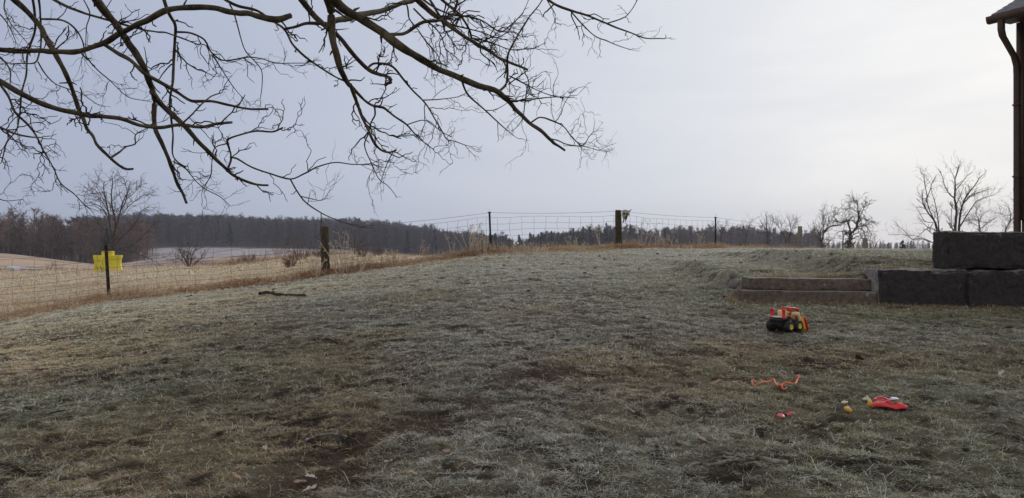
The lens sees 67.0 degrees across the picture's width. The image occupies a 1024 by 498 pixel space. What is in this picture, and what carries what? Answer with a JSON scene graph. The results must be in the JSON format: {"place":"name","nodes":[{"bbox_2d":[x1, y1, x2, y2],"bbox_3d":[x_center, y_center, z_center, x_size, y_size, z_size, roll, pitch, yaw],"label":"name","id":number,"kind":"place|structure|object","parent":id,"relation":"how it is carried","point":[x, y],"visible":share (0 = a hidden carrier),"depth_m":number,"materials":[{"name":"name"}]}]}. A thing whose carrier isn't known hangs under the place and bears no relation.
{"place":"outdoors","nodes":[
{"label":"outdoors","id":0,"kind":"place"},
{"bbox_2d":[3,266,40,269],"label":"water","id":1,"kind":"structure","parent":0,"point":[14,267],"depth_m":100.54,"materials":[{"name":"white liquid"}]},
{"bbox_2d":[0,237,867,322],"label":"dead grass","id":2,"kind":"structure","parent":0,"point":[248,281],"depth_m":19.97,"materials":[{"name":"brown plant"}]},
{"bbox_2d":[0,0,1021,248],"label":"sky","id":3,"kind":"structure","parent":0,"point":[754,108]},
{"bbox_2d":[0,234,1023,497],"bbox_3d":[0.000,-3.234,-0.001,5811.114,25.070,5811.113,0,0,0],"label":"ground","id":4,"kind":"structure","parent":0,"point":[362,442],"depth_m":6.80,"materials":[{"name":"plant"}]},
{"bbox_2d":[0,206,159,263],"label":"woodland","id":5,"kind":"object","parent":4,"relation":"on","point":[48,235],"visible":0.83,"depth_m":245.95,"materials":[{"name":"plant"}]},
{"bbox_2d":[92,251,122,271],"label":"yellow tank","id":6,"kind":"object","parent":4,"relation":"on","point":[112,263],"visible":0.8,"depth_m":49.65,"materials":[{"name":"plastic"}]},
{"bbox_2d":[66,163,173,265],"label":"bare tree","id":7,"kind":"object","parent":4,"relation":"on","point":[112,245],"visible":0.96,"depth_m":104.92,"materials":[{"name":"brown plant"}]},
{"bbox_2d":[162,240,213,266],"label":"shrub","id":8,"kind":"object","parent":4,"relation":"on","point":[186,258],"visible":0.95,"depth_m":57.95,"materials":[{"name":"plant"}]},
{"bbox_2d":[0,249,433,271],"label":"scrub fringe","id":9,"kind":"object","parent":4,"relation":"on","point":[229,263],"visible":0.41,"depth_m":61.20,"materials":[{"name":"brown plant"}]},
{"bbox_2d":[222,254,250,262],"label":"brush clump","id":10,"kind":"object","parent":4,"relation":"on","point":[238,258],"visible":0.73,"depth_m":66.38,"materials":[{"name":"brown plant"}]},
{"bbox_2d":[241,253,256,261],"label":"brush clump","id":11,"kind":"object","parent":4,"relation":"on","point":[253,256],"visible":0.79,"depth_m":66.50,"materials":[{"name":"brown plant"}]},
{"bbox_2d":[265,230,295,257],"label":"brush clump","id":12,"kind":"object","parent":4,"relation":"on","point":[282,245],"visible":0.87,"depth_m":100.01,"materials":[{"name":"brown plant"}]},
{"bbox_2d":[258,288,306,295],"bbox_3d":[-4.567,0.875,15.407,0.280,0.156,1.855,0,0,-44],"label":"stick","id":13,"kind":"object","parent":4,"relation":"on","point":[272,293],"visible":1,"depth_m":15.52,"materials":[{"name":"black wood"}]},
{"bbox_2d":[281,252,300,267],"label":"brush clump","id":14,"kind":"object","parent":4,"relation":"on","point":[288,263],"visible":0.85,"depth_m":29.37,"materials":[{"name":"brown plant"}]},
{"bbox_2d":[76,211,505,254],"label":"hillside woodland","id":15,"kind":"object","parent":4,"relation":"on","point":[190,227],"visible":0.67,"depth_m":482.40,"materials":[{"name":"plant"}]},
{"bbox_2d":[293,479,306,482],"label":"dead leaf","id":16,"kind":"object","parent":4,"relation":"on","point":[296,481],"visible":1,"depth_m":4.54,"materials":[{"name":"brown plant"}]},
{"bbox_2d":[0,245,602,322],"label":"field grass","id":17,"kind":"structure","parent":4,"relation":"on","point":[210,268],"depth_m":29.25,"materials":[{"name":"beige plant"}]},
{"bbox_2d":[285,234,320,259],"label":"brush clump","id":18,"kind":"object","parent":4,"relation":"on","point":[298,254],"visible":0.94,"depth_m":44.96,"materials":[{"name":"brown plant"}]},
{"bbox_2d":[302,484,316,491],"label":"dead leaf","id":19,"kind":"object","parent":4,"relation":"on","point":[310,487],"visible":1,"depth_m":4.36,"materials":[{"name":"beige plant"}]},
{"bbox_2d":[305,473,316,477],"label":"dead leaf","id":20,"kind":"object","parent":4,"relation":"on","point":[309,475],"visible":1,"depth_m":4.56,"materials":[{"name":"beige plant"}]},
{"bbox_2d":[306,257,326,277],"bbox_3d":[-5.046,0.488,19.814,0.595,0.553,0.451,0,0,35],"label":"dry weed","id":21,"kind":"object","parent":4,"relation":"on","point":[315,270],"visible":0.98,"depth_m":19.85,"materials":[{"name":"beige plant"}]},
{"bbox_2d":[311,243,330,257],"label":"brush clump","id":22,"kind":"object","parent":4,"relation":"on","point":[316,252],"visible":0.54,"depth_m":47.36,"materials":[{"name":"brown plant"}]},
{"bbox_2d":[301,415,352,441],"bbox_3d":[-1.197,1.246,5.344,0.251,0.071,0.653,0,0,16],"label":"stick","id":23,"kind":"object","parent":4,"relation":"on","point":[319,435],"visible":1,"depth_m":5.23,"materials":[{"name":"wood"}]},
{"bbox_2d":[318,231,352,272],"bbox_3d":[-4.679,0.085,20.466,0.948,1.196,0.762,0,0,-20],"label":"dry weed","id":24,"kind":"object","parent":4,"relation":"on","point":[342,265],"visible":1,"depth_m":20.49,"materials":[{"name":"beige plant"}]},
{"bbox_2d":[0,0,675,238],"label":"bare tree","id":25,"kind":"object","parent":4,"relation":"on","point":[361,17],"visible":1,"depth_m":6.52,"materials":[{"name":"brown plant"}]},
{"bbox_2d":[339,245,366,267],"bbox_3d":[-4.347,0.264,21.191,0.706,0.741,0.503,0,0,29],"label":"dry weed","id":26,"kind":"object","parent":4,"relation":"on","point":[352,262],"visible":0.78,"depth_m":21.21,"materials":[{"name":"beige plant"}]},
{"bbox_2d":[337,228,379,252],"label":"tree","id":27,"kind":"object","parent":4,"relation":"on","point":[356,239],"visible":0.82,"depth_m":85.22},
{"bbox_2d":[354,245,369,256],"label":"brush clump","id":28,"kind":"object","parent":4,"relation":"on","point":[360,252],"visible":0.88,"depth_m":43.28,"materials":[{"name":"brown plant"}]},
{"bbox_2d":[358,253,371,272],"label":"dry weed","id":29,"kind":"object","parent":4,"relation":"on","point":[360,270],"visible":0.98,"depth_m":20.34,"materials":[{"name":"beige plant"}]},
{"bbox_2d":[369,245,383,255],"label":"brush clump","id":30,"kind":"object","parent":4,"relation":"on","point":[379,251],"visible":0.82,"depth_m":49.98,"materials":[{"name":"brown plant"}]},
{"bbox_2d":[378,248,399,262],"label":"dry weed","id":31,"kind":"object","parent":4,"relation":"on","point":[393,256],"visible":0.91,"depth_m":22.16,"materials":[{"name":"beige plant"}]},
{"bbox_2d":[400,446,444,457],"bbox_3d":[-0.566,1.261,4.841,0.288,0.042,0.138,0,0,-15],"label":"stick","id":32,"kind":"object","parent":4,"relation":"on","point":[417,451],"visible":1,"depth_m":4.83,"materials":[{"name":"brown wood"}]},
{"bbox_2d":[418,239,430,261],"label":"dry weed","id":33,"kind":"object","parent":4,"relation":"on","point":[423,250],"visible":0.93,"depth_m":23.07,"materials":[{"name":"brown plant"}]},
{"bbox_2d":[0,209,867,305],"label":"wire fence","id":34,"kind":"object","parent":4,"relation":"on","point":[325,240],"visible":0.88,"depth_m":21.46,"materials":[{"name":"black metal"}]},
{"bbox_2d":[620,209,631,222],"bbox_3d":[3.950,-1.144,26.792,0.401,0.486,0.225,0,0,0],"label":"animal skull","id":35,"kind":"object","parent":34,"relation":"hanging from","point":[625,214],"visible":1,"depth_m":26.74,"materials":[{"name":"beige"}]},
{"bbox_2d":[452,222,482,252],"bbox_3d":[-1.424,-0.304,24.284,1.002,1.061,0.758,0,0,-22],"label":"dry weed","id":36,"kind":"object","parent":4,"relation":"on","point":[470,229],"visible":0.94,"depth_m":24.27,"materials":[{"name":"plant"}]},
{"bbox_2d":[469,233,491,254],"bbox_3d":[-0.990,-0.147,24.296,0.743,0.789,0.884,0,0,0],"label":"dry weed","id":37,"kind":"object","parent":4,"relation":"on","point":[477,250],"visible":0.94,"depth_m":24.18,"materials":[{"name":"beige plant"}]},
{"bbox_2d":[12,249,1011,497],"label":"soil clods","id":38,"kind":"object","parent":4,"relation":"on","point":[747,487],"visible":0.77,"depth_m":7.42,"materials":[{"name":"brown soil"}]},
{"bbox_2d":[505,367,533,386],"bbox_3d":[0.087,1.066,6.443,0.280,0.156,0.158,0,0,-29],"label":"stick","id":39,"kind":"object","parent":4,"relation":"on","point":[520,380],"visible":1,"depth_m":6.45,"materials":[{"name":"wood"}]},
{"bbox_2d":[507,242,545,252],"bbox_3d":[0.464,-0.016,23.989,1.297,0.376,0.506,0,0,-8],"label":"dry weed","id":40,"kind":"object","parent":4,"relation":"on","point":[524,246],"visible":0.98,"depth_m":23.99,"materials":[{"name":"brown plant"}]},
{"bbox_2d":[479,223,614,248],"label":"valley woodland","id":41,"kind":"object","parent":4,"relation":"on","point":[530,239],"visible":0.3,"depth_m":395.46,"materials":[{"name":"grey plant"}]},
{"bbox_2d":[549,440,596,447],"bbox_3d":[0.401,1.228,4.862,0.237,0.043,0.253,0,0,34],"label":"stick","id":42,"kind":"object","parent":4,"relation":"on","point":[569,443],"visible":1,"depth_m":4.87,"materials":[{"name":"brown wood"}]},
{"bbox_2d":[565,236,585,250],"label":"dry weed","id":43,"kind":"object","parent":4,"relation":"on","point":[576,243],"visible":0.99,"depth_m":25.12,"materials":[{"name":"brown plant"}]},
{"bbox_2d":[589,223,602,247],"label":"dry weed","id":44,"kind":"object","parent":4,"relation":"on","point":[597,234],"visible":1,"depth_m":26.27,"materials":[{"name":"brown plant"}]},
{"bbox_2d":[590,403,612,411],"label":"stick","id":45,"kind":"object","parent":4,"relation":"on","point":[599,406],"visible":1,"depth_m":5.63,"materials":[{"name":"brown wood"}]},
{"bbox_2d":[635,220,660,247],"bbox_3d":[4.797,-0.547,27.151,0.950,1.086,0.631,0,0,0],"label":"dry weed","id":46,"kind":"object","parent":4,"relation":"on","point":[643,233],"visible":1,"depth_m":27.22,"materials":[{"name":"brown plant"}]},
{"bbox_2d":[655,233,677,246],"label":"dry weed","id":47,"kind":"object","parent":4,"relation":"on","point":[663,240],"visible":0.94,"depth_m":28.98,"materials":[{"name":"brown plant"}]},
{"bbox_2d":[656,354,694,360],"bbox_3d":[1.536,1.015,7.257,0.391,0.061,0.154,0,0,0],"label":"stick","id":48,"kind":"object","parent":4,"relation":"on","point":[672,357],"visible":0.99,"depth_m":7.24,"materials":[{"name":"wood"}]},
{"bbox_2d":[543,222,824,248],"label":"ridge woodland","id":49,"kind":"object","parent":4,"relation":"on","point":[690,236],"visible":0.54,"depth_m":416.23,"materials":[{"name":"plant"}]},
{"bbox_2d":[712,216,728,242],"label":"tree","id":50,"kind":"object","parent":4,"relation":"on","point":[722,230],"visible":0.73,"depth_m":89.97,"materials":[{"name":"grey plant"}]},
{"bbox_2d":[670,442,787,471],"bbox_3d":[1.238,1.232,4.568,0.682,0.102,0.400,0,0,0],"label":"fallen branch","id":51,"kind":"object","parent":4,"relation":"on","point":[742,457],"visible":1,"depth_m":4.51,"materials":[{"name":"wood"}]},
{"bbox_2d":[728,279,741,287],"bbox_3d":[3.813,0.576,13.001,0.326,0.181,0.228,0,0,0],"label":"rubble stone","id":52,"kind":"object","parent":4,"relation":"on","point":[734,283],"visible":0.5,"depth_m":12.90,"materials":[{"name":"stone"}]},
{"bbox_2d":[738,215,754,245],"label":"tree","id":53,"kind":"object","parent":4,"relation":"on","point":[747,230],"visible":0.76,"depth_m":84.98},
{"bbox_2d":[757,212,777,245],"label":"tree","id":54,"kind":"object","parent":4,"relation":"on","point":[767,233],"visible":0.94,"depth_m":89.95,"materials":[{"name":"plant"}]},
{"bbox_2d":[751,375,799,389],"bbox_3d":[2.249,1.102,6.363,0.479,0.069,0.359,0,0,-15],"label":"rope","id":55,"kind":"object","parent":4,"relation":"on","point":[783,383],"visible":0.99,"depth_m":6.37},
{"bbox_2d":[767,211,789,244],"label":"tree","id":56,"kind":"object","parent":4,"relation":"on","point":[780,226],"visible":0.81,"depth_m":91.69,"materials":[{"name":"plant"}]},
{"bbox_2d":[776,411,794,416],"bbox_3d":[1.923,1.157,5.409,0.123,0.040,0.093,0,0,0],"label":"torn wrapper","id":57,"kind":"object","parent":4,"relation":"on","point":[784,415],"visible":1,"depth_m":5.42,"materials":[{"name":"red plastic"}]},
{"bbox_2d":[766,307,808,331],"bbox_3d":[3.170,0.805,8.890,0.469,0.275,0.294,0,0,-36],"label":"toy loader","id":58,"kind":"object","parent":4,"relation":"on","point":[785,320],"visible":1,"depth_m":8.80,"materials":[{"name":"red plastic"}]},
{"bbox_2d":[781,211,802,245],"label":"tree","id":59,"kind":"object","parent":4,"relation":"on","point":[793,230],"visible":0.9,"depth_m":88.05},
{"bbox_2d":[737,289,876,304],"bbox_3d":[4.548,0.849,11.989,2.045,0.432,0.435,0,0,0],"label":"stone step","id":60,"kind":"object","parent":4,"relation":"on","point":[833,296],"visible":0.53,"depth_m":11.78,"materials":[{"name":"grey stone"}]},
{"bbox_2d":[741,277,870,290],"bbox_3d":[4.653,0.546,12.259,1.907,0.205,0.490,0,0,0],"label":"stone step","id":61,"kind":"object","parent":60,"relation":"on","point":[789,283],"visible":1,"depth_m":12.02,"materials":[{"name":"grey stone"}]},
{"bbox_2d":[807,203,840,247],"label":"bare tree","id":62,"kind":"object","parent":4,"relation":"on","point":[822,245],"visible":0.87,"depth_m":65.61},
{"bbox_2d":[833,226,847,248],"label":"tree","id":63,"kind":"object","parent":4,"relation":"on","point":[842,234],"visible":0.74,"depth_m":63.99,"materials":[{"name":"plant"}]},
{"bbox_2d":[844,406,851,412],"bbox_3d":[2.429,1.161,5.591,0.061,0.046,0.051,0,0,0],"label":"toy egg","id":64,"kind":"object","parent":4,"relation":"on","point":[848,409],"visible":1,"depth_m":5.57,"materials":[{"name":"yellow plastic"}]},
{"bbox_2d":[826,189,878,248],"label":"bare tree","id":65,"kind":"object","parent":4,"relation":"on","point":[850,232],"visible":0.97,"depth_m":61.92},
{"bbox_2d":[722,262,1023,309],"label":"edge grass","id":66,"kind":"structure","parent":4,"relation":"on","point":[836,275],"depth_m":11.76,"materials":[{"name":"grey plant"}]},
{"bbox_2d":[823,240,932,248],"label":"distant treeline","id":67,"kind":"object","parent":4,"relation":"on","point":[911,244],"visible":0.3,"depth_m":591.19,"materials":[{"name":"grey plant"}]},
{"bbox_2d":[867,396,907,409],"bbox_3d":[2.751,1.131,5.667,0.251,0.068,0.321,0,0,39],"label":"red plastic toy","id":68,"kind":"object","parent":4,"relation":"on","point":[887,403],"visible":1,"depth_m":5.67,"materials":[{"name":"plastic"}]},
{"bbox_2d":[880,409,900,419],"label":"stick","id":69,"kind":"object","parent":4,"relation":"on","point":[891,417],"visible":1,"depth_m":5.38,"materials":[{"name":"brown wood"}]},
{"bbox_2d":[885,159,942,243],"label":"bare tree","id":70,"kind":"object","parent":4,"relation":"on","point":[931,216],"visible":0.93,"depth_m":43.98,"materials":[{"name":"grey plant"}]},
{"bbox_2d":[865,268,967,305],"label":"stone block","id":71,"kind":"structure","parent":4,"relation":"on","point":[926,286],"depth_m":11.80,"materials":[{"name":"stone"}]},
{"bbox_2d":[943,457,989,474],"bbox_3d":[2.606,1.261,4.522,0.370,0.072,0.160,0,0,-27],"label":"stick","id":72,"kind":"object","parent":4,"relation":"on","point":[964,468],"visible":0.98,"depth_m":4.50,"materials":[{"name":"brown wood"}]},
{"bbox_2d":[935,152,1005,230],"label":"bare tree","id":73,"kind":"object","parent":4,"relation":"on","point":[957,213],"visible":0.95,"depth_m":45.89,"materials":[{"name":"grey plant"}]},
{"bbox_2d":[957,198,997,231],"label":"tree","id":74,"kind":"object","parent":4,"relation":"on","point":[970,221],"visible":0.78,"depth_m":59.92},
{"bbox_2d":[966,269,1023,307],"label":"stone block","id":75,"kind":"structure","parent":4,"relation":"on","point":[999,288],"depth_m":11.74,"materials":[{"name":"stone"}]},
{"bbox_2d":[932,230,1023,269],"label":"stone block","id":76,"kind":"structure","parent":75,"relation":"on","point":[980,250],"depth_m":11.90,"materials":[{"name":"stone"}]},
{"bbox_2d":[979,437,1019,452],"bbox_3d":[2.994,1.202,4.804,0.343,0.076,0.089,0,0,-20],"label":"stick","id":77,"kind":"object","parent":4,"relation":"on","point":[996,448],"visible":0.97,"depth_m":4.77,"materials":[{"name":"brown wood"}]},
{"bbox_2d":[990,194,1012,231],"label":"bare tree","id":78,"kind":"object","parent":4,"relation":"on","point":[1010,220],"visible":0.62,"depth_m":50.06,"materials":[{"name":"plant"}]},
{"bbox_2d":[986,0,1023,231],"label":"house","id":79,"kind":"structure","parent":4,"relation":"on","point":[1012,12],"depth_m":14.01,"materials":[{"name":"brown wood"}]}
]}

